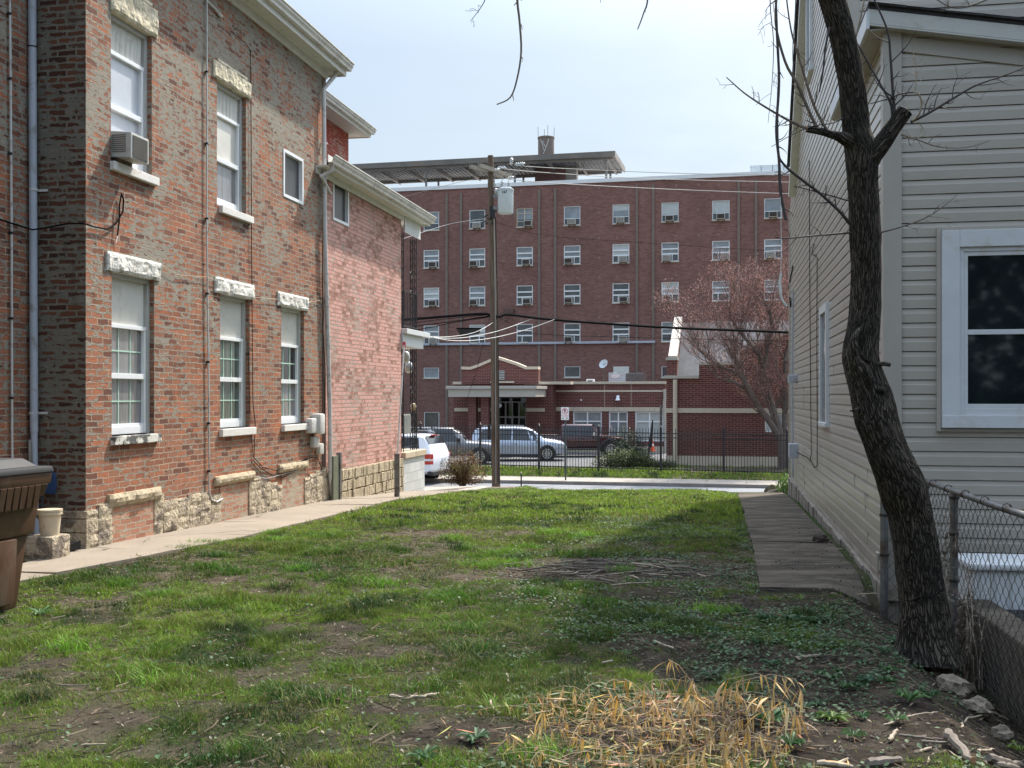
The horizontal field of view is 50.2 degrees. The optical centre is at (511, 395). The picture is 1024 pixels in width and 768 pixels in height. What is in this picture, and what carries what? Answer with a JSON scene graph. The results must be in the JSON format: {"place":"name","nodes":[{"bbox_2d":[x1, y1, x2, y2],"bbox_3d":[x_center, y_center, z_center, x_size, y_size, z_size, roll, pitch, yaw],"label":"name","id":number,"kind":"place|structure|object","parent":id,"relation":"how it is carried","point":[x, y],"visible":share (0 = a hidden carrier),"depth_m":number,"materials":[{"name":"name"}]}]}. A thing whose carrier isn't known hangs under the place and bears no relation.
{"place":"outdoors","nodes":[
{"label":"outdoors","id":0,"kind":"place"},
{"bbox_2d":[41,471,56,508],"bbox_3d":[-4.760,1.140,11.052,0.185,0.848,0.266,0,0,11],"label":"snow shovel","id":1,"kind":"object","parent":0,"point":[51,488],"visible":0.31,"depth_m":11.14,"materials":[{"name":"blue plastic"}]},
{"bbox_2d":[20,489,472,583],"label":"pavement","id":2,"kind":"structure","parent":0,"point":[115,553],"depth_m":12.46,"materials":[{"name":"concrete"}]},
{"bbox_2d":[70,540,80,550],"bbox_3d":[-4.595,1.508,10.938,0.349,0.095,0.376,0,0,25],"label":"dustpan","id":3,"kind":"object","parent":2,"relation":"on","point":[75,545],"visible":0.27,"depth_m":10.99,"materials":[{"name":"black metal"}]},
{"bbox_2d":[425,486,486,490],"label":"path","id":4,"kind":"structure","parent":0,"point":[452,488],"depth_m":28.02,"materials":[{"name":"concrete"}]},
{"bbox_2d":[0,461,1023,767],"bbox_3d":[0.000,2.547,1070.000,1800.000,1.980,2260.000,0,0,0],"label":"ground","id":5,"kind":"structure","parent":0,"point":[466,723],"depth_m":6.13,"materials":[{"name":"green plant"}]},
{"bbox_2d":[0,458,53,609],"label":"wheeled bin","id":6,"kind":"object","parent":5,"relation":"on","point":[24,483],"visible":1,"depth_m":8.08,"materials":[{"name":"brown plastic"}]},
{"bbox_2d":[25,533,69,561],"bbox_3d":[-4.514,1.485,10.617,0.310,0.270,0.300,0,0,11],"label":"stone block","id":7,"kind":"object","parent":5,"relation":"on","point":[38,546],"depth_m":10.48,"materials":[{"name":"stone"}]},
{"bbox_2d":[37,508,62,535],"bbox_3d":[-4.490,1.222,10.612,0.236,0.256,0.232,0,0,11],"label":"flower pot","id":8,"kind":"object","parent":7,"relation":"on","point":[49,521],"visible":0.99,"depth_m":10.53,"materials":[{"name":"plastic"}]},
{"bbox_2d":[0,0,354,551],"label":"brick house","id":9,"kind":"structure","parent":5,"relation":"on","point":[165,361],"depth_m":12.81,"materials":[{"name":"brick"}]},
{"bbox_2d":[111,14,146,172],"bbox_3d":[-4.289,-3.313,12.099,0.075,1.611,0.855,0,0,11],"label":"window","id":10,"kind":"structure","parent":9,"relation":"in","point":[128,44],"depth_m":12.19,"materials":[{"name":"glass"}]},
{"bbox_2d":[111,131,148,166],"bbox_3d":[-4.180,-2.677,11.853,0.328,0.338,0.372,0,0,11],"label":"window air conditioner","id":11,"kind":"object","parent":9,"relation":"attached to","point":[129,149],"depth_m":11.69,"materials":[{"name":"metal"}]},
{"bbox_2d":[112,272,149,434],"bbox_3d":[-4.281,-0.451,12.131,0.075,1.766,0.896,0,0,11],"label":"window","id":12,"kind":"structure","parent":9,"relation":"in","point":[130,294],"depth_m":12.23,"materials":[{"name":"glass"}]},
{"bbox_2d":[217,82,241,211],"bbox_3d":[-3.816,-3.285,14.567,0.075,1.619,0.883,0,0,11],"label":"window","id":13,"kind":"structure","parent":9,"relation":"in","point":[229,104],"depth_m":14.69,"materials":[{"name":"glass"}]},
{"bbox_2d":[220,294,245,427],"bbox_3d":[-3.797,-0.451,14.665,0.075,1.766,0.905,0,0,11],"label":"window","id":14,"kind":"structure","parent":9,"relation":"in","point":[232,309],"depth_m":14.82,"materials":[{"name":"glass"}]},
{"bbox_2d":[281,307,300,423],"bbox_3d":[-3.419,-0.451,16.645,0.075,1.766,0.905,0,0,11],"label":"window","id":15,"kind":"structure","parent":9,"relation":"in","point":[290,318],"depth_m":16.81,"materials":[{"name":"glass"}]},
{"bbox_2d":[283,148,303,204],"bbox_3d":[-3.365,-3.328,16.643,0.093,0.716,0.791,0,0,11],"label":"window","id":16,"kind":"structure","parent":9,"relation":"in","point":[293,165],"depth_m":16.74,"materials":[{"name":"glass"}]},
{"bbox_2d":[331,452,341,499],"bbox_3d":[-2.923,1.383,18.172,0.070,0.875,0.352,0,0,11],"label":"leaning board","id":17,"kind":"object","parent":5,"relation":"on","point":[336,486],"visible":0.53,"depth_m":18.18,"materials":[{"name":"wood"}]},
{"bbox_2d":[315,90,436,499],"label":"pink brick house","id":18,"kind":"structure","parent":5,"relation":"on","point":[369,216],"depth_m":20.43,"materials":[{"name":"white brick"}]},
{"bbox_2d":[333,183,348,226],"bbox_3d":[-2.977,-3.314,18.789,0.093,0.696,0.791,0,0,11],"label":"window","id":19,"kind":"structure","parent":18,"relation":"in","point":[340,195],"depth_m":18.91,"materials":[{"name":"glass"}]},
{"bbox_2d":[394,342,405,496],"bbox_3d":[-2.012,0.465,19.649,0.093,2.913,0.764,0,0,3],"label":"slanting pole","id":20,"kind":"object","parent":5,"relation":"on","point":[397,475],"visible":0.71,"depth_m":19.30,"materials":[{"name":"metal"}]},
{"bbox_2d":[404,744,439,759],"bbox_3d":[-0.386,1.560,4.770,0.132,0.054,0.151,0,0,19],"label":"weed plant","id":21,"kind":"object","parent":5,"relation":"on","point":[424,753],"visible":0.88,"depth_m":4.78,"materials":[{"name":"green plant"}]},
{"bbox_2d":[437,446,486,485],"bbox_3d":[-1.422,2.078,31.477,1.348,1.252,1.204,0,0,-45],"label":"brown shrub","id":22,"kind":"object","parent":5,"relation":"on","point":[461,474],"visible":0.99,"depth_m":31.37,"materials":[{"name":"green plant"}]},
{"bbox_2d":[457,726,490,740],"bbox_3d":[-0.178,1.584,5.093,0.163,0.048,0.186,0,0,0],"label":"weed plant","id":23,"kind":"object","parent":5,"relation":"on","point":[483,732],"visible":1,"depth_m":5.11,"materials":[{"name":"green plant"}]},
{"bbox_2d":[469,155,524,486],"bbox_3d":[-0.368,-2.097,33.928,1.078,10.784,1.866,0,0,31],"label":"utility pole","id":24,"kind":"object","parent":5,"relation":"on","point":[504,196],"visible":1,"depth_m":33.89,"materials":[{"name":"brown wood"}]},
{"bbox_2d":[405,313,788,333],"bbox_3d":[3.187,-2.129,33.953,19.131,0.928,0.189,0,0,0],"label":"overhead wire","id":25,"kind":"object","parent":24,"relation":"attached to","point":[604,323],"visible":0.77,"depth_m":33.97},
{"bbox_2d":[507,169,772,181],"bbox_3d":[7.000,-7.723,38.802,17.672,1.294,0.725,0,0,-31],"label":"overhead wire","id":26,"kind":"object","parent":24,"relation":"attached to","point":[639,178],"visible":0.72,"depth_m":37.63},
{"bbox_2d":[510,179,787,193],"bbox_3d":[7.172,-7.364,39.148,17.040,1.016,0.826,0,0,-30],"label":"overhead wire","id":27,"kind":"object","parent":24,"relation":"attached to","point":[639,187],"visible":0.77,"depth_m":37.73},
{"bbox_2d":[515,165,788,175],"bbox_3d":[7.104,-7.790,38.339,16.378,1.241,0.754,0,0,-29],"label":"overhead wire","id":28,"kind":"object","parent":24,"relation":"attached to","point":[646,172],"visible":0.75,"depth_m":37.34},
{"bbox_2d":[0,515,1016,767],"bbox_3d":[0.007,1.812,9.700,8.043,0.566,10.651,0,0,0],"label":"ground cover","id":29,"kind":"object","parent":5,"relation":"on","point":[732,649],"visible":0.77,"depth_m":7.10,"materials":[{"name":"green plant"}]},
{"bbox_2d":[0,516,1023,767],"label":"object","id":30,"kind":"object","parent":5,"relation":"on","point":[268,590],"visible":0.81,"depth_m":6.90,"materials":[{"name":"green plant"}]},
{"bbox_2d":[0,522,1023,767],"bbox_3d":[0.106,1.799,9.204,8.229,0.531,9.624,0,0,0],"label":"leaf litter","id":31,"kind":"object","parent":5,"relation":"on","point":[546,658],"visible":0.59,"depth_m":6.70,"materials":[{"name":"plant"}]},
{"bbox_2d":[450,452,665,467],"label":"parking lot","id":32,"kind":"structure","parent":5,"relation":"on","point":[588,458],"depth_m":58.55,"materials":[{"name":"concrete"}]},
{"bbox_2d":[411,426,490,463],"bbox_3d":[-3.437,2.546,56.003,5.550,1.954,2.360,0,0,2],"label":"car","id":33,"kind":"object","parent":32,"relation":"on","point":[463,442],"visible":0.24,"depth_m":55.07,"materials":[{"name":"paint"}]},
{"bbox_2d":[472,425,566,460],"bbox_3d":[0.392,2.545,59.000,5.130,1.953,2.320,0,0,0],"label":"silver suv","id":34,"kind":"object","parent":32,"relation":"on","point":[552,448],"visible":0.52,"depth_m":58.06,"materials":[{"name":"paint"}]},
{"bbox_2d":[542,424,628,455],"bbox_3d":[3.850,2.559,62.600,5.570,1.939,2.240,0,0,0],"label":"maroon pickup","id":35,"kind":"object","parent":32,"relation":"on","point":[588,443],"visible":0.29,"depth_m":61.75,"materials":[{"name":"paint"}]},
{"bbox_2d":[609,425,653,463],"bbox_3d":[5.484,2.420,51.482,2.384,2.071,1.979,0,0,0],"label":"green bush","id":36,"kind":"object","parent":32,"relation":"on","point":[622,443],"visible":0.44,"depth_m":51.36,"materials":[{"name":"green plant"}]},
{"bbox_2d":[390,167,790,427],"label":"brick apartment block","id":37,"kind":"structure","parent":5,"relation":"on","point":[596,280],"depth_m":84.77,"materials":[{"name":"red brick"}]},
{"bbox_2d":[423,250,439,268],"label":"window","id":38,"kind":"structure","parent":37,"relation":"in","point":[429,255],"depth_m":87.56,"materials":[{"name":"white glass"}]},
{"bbox_2d":[423,287,439,307],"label":"window","id":39,"kind":"structure","parent":37,"relation":"in","point":[429,293],"depth_m":87.56,"materials":[{"name":"white glass"}]},
{"bbox_2d":[424,325,438,342],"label":"window","id":40,"kind":"structure","parent":37,"relation":"in","point":[434,331],"depth_m":87.56,"materials":[{"name":"white plastic"}]},
{"bbox_2d":[423,368,439,378],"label":"window","id":41,"kind":"structure","parent":37,"relation":"in","point":[429,373],"depth_m":87.56,"materials":[{"name":"white glass"}]},
{"bbox_2d":[424,412,438,427],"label":"window","id":42,"kind":"structure","parent":37,"relation":"in","point":[430,418],"depth_m":87.59,"materials":[{"name":"white glass"}]},
{"bbox_2d":[468,210,485,229],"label":"window","id":43,"kind":"structure","parent":37,"relation":"in","point":[474,215],"depth_m":86.71,"materials":[{"name":"glass"}]},
{"bbox_2d":[468,248,485,267],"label":"window","id":44,"kind":"structure","parent":37,"relation":"in","point":[477,254],"depth_m":86.69,"materials":[{"name":"glass"}]},
{"bbox_2d":[468,286,485,306],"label":"window","id":45,"kind":"structure","parent":37,"relation":"in","point":[478,293],"depth_m":86.69,"materials":[{"name":"glass"}]},
{"bbox_2d":[469,325,484,342],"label":"window","id":46,"kind":"structure","parent":37,"relation":"in","point":[476,338],"depth_m":86.69,"materials":[{"name":"white plastic"}]},
{"bbox_2d":[352,151,624,185],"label":"roof canopy","id":47,"kind":"object","parent":37,"relation":"on","point":[437,171],"visible":0.59,"depth_m":89.30,"materials":[{"name":"metal"}]},
{"bbox_2d":[538,129,554,154],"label":"brick stack","id":48,"kind":"object","parent":47,"relation":"on","point":[545,144],"visible":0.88,"depth_m":90.11,"materials":[{"name":"brick"}]},
{"bbox_2d":[516,208,532,227],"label":"window","id":49,"kind":"structure","parent":37,"relation":"in","point":[523,214],"depth_m":85.85,"materials":[{"name":"glass"}]},
{"bbox_2d":[516,247,532,266],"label":"window","id":50,"kind":"structure","parent":37,"relation":"in","point":[522,252],"depth_m":85.85,"materials":[{"name":"glass"}]},
{"bbox_2d":[516,285,532,305],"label":"window","id":51,"kind":"structure","parent":37,"relation":"in","point":[525,291],"depth_m":85.83,"materials":[{"name":"glass"}]},
{"bbox_2d":[517,324,532,341],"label":"window","id":52,"kind":"structure","parent":37,"relation":"in","point":[522,336],"depth_m":85.85,"materials":[{"name":"white plastic"}]},
{"bbox_2d":[446,357,665,452],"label":"entrance wing","id":53,"kind":"structure","parent":37,"relation":"attached to","point":[527,397],"depth_m":66.61,"materials":[{"name":"brick"}]},
{"bbox_2d":[573,411,601,434],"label":"window","id":54,"kind":"structure","parent":53,"relation":"in","point":[594,418],"depth_m":66.99,"materials":[{"name":"glass"}]},
{"bbox_2d":[609,411,627,440],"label":"window","id":55,"kind":"structure","parent":53,"relation":"in","point":[617,419],"depth_m":66.58,"materials":[{"name":"glass"}]},
{"bbox_2d":[609,373,646,381],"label":"rooftop unit","id":56,"kind":"object","parent":53,"relation":"on","point":[627,377],"visible":0.8,"depth_m":70.44,"materials":[{"name":"grey metal"}]},
{"bbox_2d":[635,412,663,440],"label":"window","id":57,"kind":"structure","parent":53,"relation":"in","point":[643,420],"depth_m":66.19,"materials":[{"name":"glass"}]},
{"bbox_2d":[563,206,580,225],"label":"window","id":58,"kind":"structure","parent":37,"relation":"in","point":[570,212],"depth_m":84.97,"materials":[{"name":"glass"}]},
{"bbox_2d":[563,245,580,264],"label":"window","id":59,"kind":"structure","parent":37,"relation":"in","point":[573,251],"depth_m":84.95,"materials":[{"name":"glass"}]},
{"bbox_2d":[563,284,580,304],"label":"window","id":60,"kind":"structure","parent":37,"relation":"in","point":[570,290],"depth_m":84.97,"materials":[{"name":"glass"}]},
{"bbox_2d":[564,323,579,341],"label":"window","id":61,"kind":"structure","parent":37,"relation":"in","point":[569,328],"depth_m":84.97,"materials":[{"name":"white plastic"}]},
{"bbox_2d":[564,366,580,377],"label":"window","id":62,"kind":"structure","parent":37,"relation":"in","point":[569,371],"depth_m":84.99,"materials":[{"name":"white metal"}]},
{"bbox_2d":[612,204,629,224],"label":"window","id":63,"kind":"structure","parent":37,"relation":"in","point":[619,210],"depth_m":84.13,"materials":[{"name":"glass"}]},
{"bbox_2d":[612,244,629,263],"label":"window","id":64,"kind":"structure","parent":37,"relation":"in","point":[618,249],"depth_m":84.13,"materials":[{"name":"glass"}]},
{"bbox_2d":[612,283,629,303],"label":"window","id":65,"kind":"structure","parent":37,"relation":"in","point":[619,289],"depth_m":84.13,"materials":[{"name":"glass"}]},
{"bbox_2d":[613,322,628,340],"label":"window","id":66,"kind":"structure","parent":37,"relation":"in","point":[618,331],"depth_m":84.15,"materials":[{"name":"glass"}]},
{"bbox_2d":[661,322,672,342],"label":"window","id":67,"kind":"structure","parent":37,"relation":"in","point":[665,333],"depth_m":83.35,"materials":[{"name":"white plastic"}]},
{"bbox_2d":[661,202,678,222],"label":"window","id":68,"kind":"structure","parent":37,"relation":"in","point":[668,208],"depth_m":83.27,"materials":[{"name":"glass"}]},
{"bbox_2d":[661,242,678,262],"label":"window","id":69,"kind":"structure","parent":37,"relation":"in","point":[673,250],"depth_m":83.27,"materials":[{"name":"glass"}]},
{"bbox_2d":[661,282,678,302],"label":"window","id":70,"kind":"structure","parent":37,"relation":"in","point":[663,284],"depth_m":83.27,"materials":[{"name":"glass"}]},
{"bbox_2d":[711,200,729,220],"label":"window","id":71,"kind":"structure","parent":37,"relation":"in","point":[719,206],"depth_m":82.42,"materials":[{"name":"glass"}]},
{"bbox_2d":[712,241,729,260],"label":"window","id":72,"kind":"structure","parent":37,"relation":"in","point":[722,245],"depth_m":82.44,"materials":[{"name":"glass"}]},
{"bbox_2d":[712,281,729,301],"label":"window","id":73,"kind":"structure","parent":37,"relation":"in","point":[716,295],"depth_m":82.46,"materials":[{"name":"glass"}]},
{"bbox_2d":[750,164,789,171],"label":"rooftop unit","id":74,"kind":"object","parent":37,"relation":"on","point":[756,168],"visible":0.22,"depth_m":83.09,"materials":[{"name":"white metal"}]},
{"bbox_2d":[763,198,782,218],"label":"window","id":75,"kind":"structure","parent":37,"relation":"in","point":[770,204],"depth_m":81.58,"materials":[{"name":"glass"}]},
{"bbox_2d":[764,239,781,259],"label":"window","id":76,"kind":"structure","parent":37,"relation":"in","point":[769,244],"depth_m":81.56,"materials":[{"name":"glass"}]},
{"bbox_2d":[425,478,768,487],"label":"kerb","id":77,"kind":"structure","parent":5,"relation":"on","point":[629,483],"depth_m":41.97,"materials":[{"name":"concrete"}]},
{"bbox_2d":[411,421,788,473],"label":"iron railings","id":78,"kind":"object","parent":5,"relation":"on","point":[598,436],"visible":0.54,"depth_m":44.95,"materials":[{"name":"metal"}]},
{"bbox_2d":[442,464,788,480],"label":"grass","id":79,"kind":"structure","parent":5,"relation":"on","point":[587,472],"depth_m":45.02,"materials":[{"name":"plant"}]},
{"bbox_2d":[590,446,659,467],"bbox_3d":[5.177,2.773,48.700,3.774,1.115,1.844,0,0,0],"label":"juniper bush","id":80,"kind":"object","parent":5,"relation":"on","point":[639,461],"visible":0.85,"depth_m":48.36,"materials":[{"name":"green plant"}]},
{"bbox_2d":[440,659,862,767],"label":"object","id":81,"kind":"object","parent":5,"relation":"on","point":[699,704],"visible":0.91,"depth_m":5.09,"materials":[{"name":"plant"}]},
{"bbox_2d":[651,243,788,469],"bbox_3d":[9.822,-1.738,46.341,9.157,10.302,4.652,0,0,-22],"label":"budding tree","id":82,"kind":"object","parent":5,"relation":"on","point":[773,422],"visible":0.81,"depth_m":46.36,"materials":[{"name":"brown plant"}]},
{"bbox_2d":[664,317,788,466],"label":"gabled wing","id":83,"kind":"structure","parent":5,"relation":"on","point":[698,396],"depth_m":49.83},
{"bbox_2d":[673,467,788,473],"bbox_3d":[11.056,3.148,45.950,9.000,0.145,3.600,0,0,13],"label":"mulch bed","id":84,"kind":"object","parent":5,"relation":"on","point":[736,469],"visible":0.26,"depth_m":46.12,"materials":[{"name":"soil"}]},
{"bbox_2d":[465,0,1023,668],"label":"leaning tree","id":85,"kind":"object","parent":5,"relation":"on","point":[925,636],"visible":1,"depth_m":6.86,"materials":[{"name":"brown plant"}]},
{"bbox_2d":[751,705,790,723],"bbox_3d":[1.243,1.542,5.247,0.193,0.069,0.179,0,0,18],"label":"weed plant","id":86,"kind":"object","parent":5,"relation":"on","point":[778,715],"visible":0.65,"depth_m":5.25,"materials":[{"name":"green plant"}]},
{"bbox_2d":[775,469,788,493],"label":"weed clump","id":87,"kind":"object","parent":5,"relation":"on","point":[784,486],"visible":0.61,"depth_m":21.48,"materials":[{"name":"green plant"}]},
{"bbox_2d":[775,731,805,745],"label":"weed plant","id":88,"kind":"object","parent":5,"relation":"on","point":[792,740],"visible":0.94,"depth_m":4.91,"materials":[{"name":"green plant"}]},
{"bbox_2d":[815,710,852,721],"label":"weed plant","id":89,"kind":"object","parent":5,"relation":"on","point":[842,715],"visible":1,"depth_m":5.38,"materials":[{"name":"green plant"}]},
{"bbox_2d":[817,757,852,767],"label":"fallen stick","id":90,"kind":"object","parent":5,"relation":"on","point":[821,763],"visible":0.89,"depth_m":4.67,"materials":[{"name":"wood"}]},
{"bbox_2d":[864,756,902,767],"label":"fallen stick","id":91,"kind":"object","parent":5,"relation":"on","point":[879,762],"visible":0.97,"depth_m":4.66,"materials":[{"name":"wood"}]},
{"bbox_2d":[787,0,1023,623],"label":"house wall","id":92,"kind":"structure","parent":5,"relation":"on","point":[951,345],"depth_m":8.76,"materials":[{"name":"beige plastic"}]},
{"bbox_2d":[804,0,812,84],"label":"window","id":93,"kind":"structure","parent":92,"relation":"in","point":[809,3],"depth_m":15.86,"materials":[{"name":"white metal"}]},
{"bbox_2d":[818,302,830,426],"bbox_3d":[3.965,-0.383,13.875,0.075,1.537,0.971,0,0,11],"label":"window","id":94,"kind":"structure","parent":92,"relation":"in","point":[824,311],"depth_m":13.87,"materials":[{"name":"white metal"}]},
{"bbox_2d":[936,225,1023,431],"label":"window","id":95,"kind":"structure","parent":92,"relation":"in","point":[980,269],"depth_m":8.66,"materials":[{"name":"glass"}]},
{"bbox_2d":[893,687,929,701],"bbox_3d":[2.072,1.558,5.681,0.172,0.061,0.167,0,0,0],"label":"weed plant","id":96,"kind":"object","parent":5,"relation":"on","point":[909,696],"visible":1,"depth_m":5.67,"materials":[{"name":"green plant"}]},
{"bbox_2d":[879,478,1023,725],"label":"chain link fence","id":97,"kind":"object","parent":5,"relation":"on","point":[954,497],"visible":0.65,"depth_m":7.16,"materials":[{"name":"metal"}]},
{"bbox_2d":[935,481,990,689],"bbox_3d":[2.999,1.245,7.412,0.228,1.234,1.384,0,0,8],"label":"dead vine","id":98,"kind":"object","parent":97,"relation":"attached to","point":[967,647],"visible":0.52,"depth_m":7.13,"materials":[{"name":"brown plant"}]},
{"bbox_2d":[936,674,975,700],"bbox_3d":[2.593,1.734,6.421,0.197,0.207,0.240,0,0,-16],"label":"rock","id":99,"kind":"object","parent":5,"relation":"on","point":[959,687],"visible":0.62,"depth_m":6.33,"materials":[{"name":"stone"}]},
{"bbox_2d":[943,728,975,763],"bbox_3d":[1.998,1.568,4.891,0.061,0.057,0.414,0,0,8],"label":"fallen stick","id":100,"kind":"object","parent":5,"relation":"on","point":[952,739],"visible":0.98,"depth_m":4.89,"materials":[{"name":"wood"}]},
{"bbox_2d":[959,695,994,718],"bbox_3d":[2.607,1.760,6.138,0.185,0.154,0.149,0,0,5],"label":"rock","id":101,"kind":"object","parent":5,"relation":"on","point":[978,704],"visible":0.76,"depth_m":6.10,"materials":[{"name":"stone"}]},
{"bbox_2d":[949,553,1023,609],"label":"deck box","id":102,"kind":"object","parent":5,"relation":"on","point":[1011,579],"visible":0.33,"depth_m":7.76,"materials":[{"name":"white plastic"}]},
{"bbox_2d":[958,599,1023,732],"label":"concrete ledge","id":103,"kind":"object","parent":5,"relation":"on","point":[986,692],"visible":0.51,"depth_m":6.80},
{"bbox_2d":[990,724,1013,742],"bbox_3d":[2.551,1.771,5.687,0.116,0.128,0.128,0,0,18],"label":"rock","id":104,"kind":"object","parent":5,"relation":"on","point":[1001,731],"visible":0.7,"depth_m":5.66,"materials":[{"name":"stone"}]},
{"bbox_2d":[985,753,1023,767],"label":"fallen stick","id":105,"kind":"object","parent":5,"relation":"on","point":[992,758],"visible":0.74,"depth_m":4.82,"materials":[{"name":"wood"}]},
{"bbox_2d":[285,0,794,187],"label":"sky","id":106,"kind":"structure","parent":0,"point":[431,82],"materials":[{"name":"blue"}]},
{"bbox_2d":[425,482,764,491],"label":"road","id":107,"kind":"structure","parent":0,"point":[544,486],"depth_m":41.16,"materials":[{"name":"asphalt"}]},
{"bbox_2d":[404,430,452,477],"bbox_3d":[-5.211,2.450,43.993,5.360,2.137,2.132,0,0,21],"label":"white suv","id":108,"kind":"object","parent":107,"relation":"on","point":[435,446],"visible":0.29,"depth_m":42.69,"materials":[{"name":"paint"}]},
{"bbox_2d":[430,475,783,484],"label":"pavement","id":109,"kind":"structure","parent":0,"point":[714,481],"depth_m":42.89,"materials":[{"name":"concrete"}]},
{"bbox_2d":[561,407,568,479],"bbox_3d":[2.090,1.887,43.034,0.310,2.926,0.036,0,0,13],"label":"no parking sign","id":110,"kind":"object","parent":109,"relation":"on","point":[565,413],"visible":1,"depth_m":43.03,"materials":[{"name":"white metal"}]},
{"bbox_2d":[738,492,870,609],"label":"path","id":111,"kind":"structure","parent":0,"point":[765,513],"depth_m":10.97,"materials":[{"name":"concrete"}]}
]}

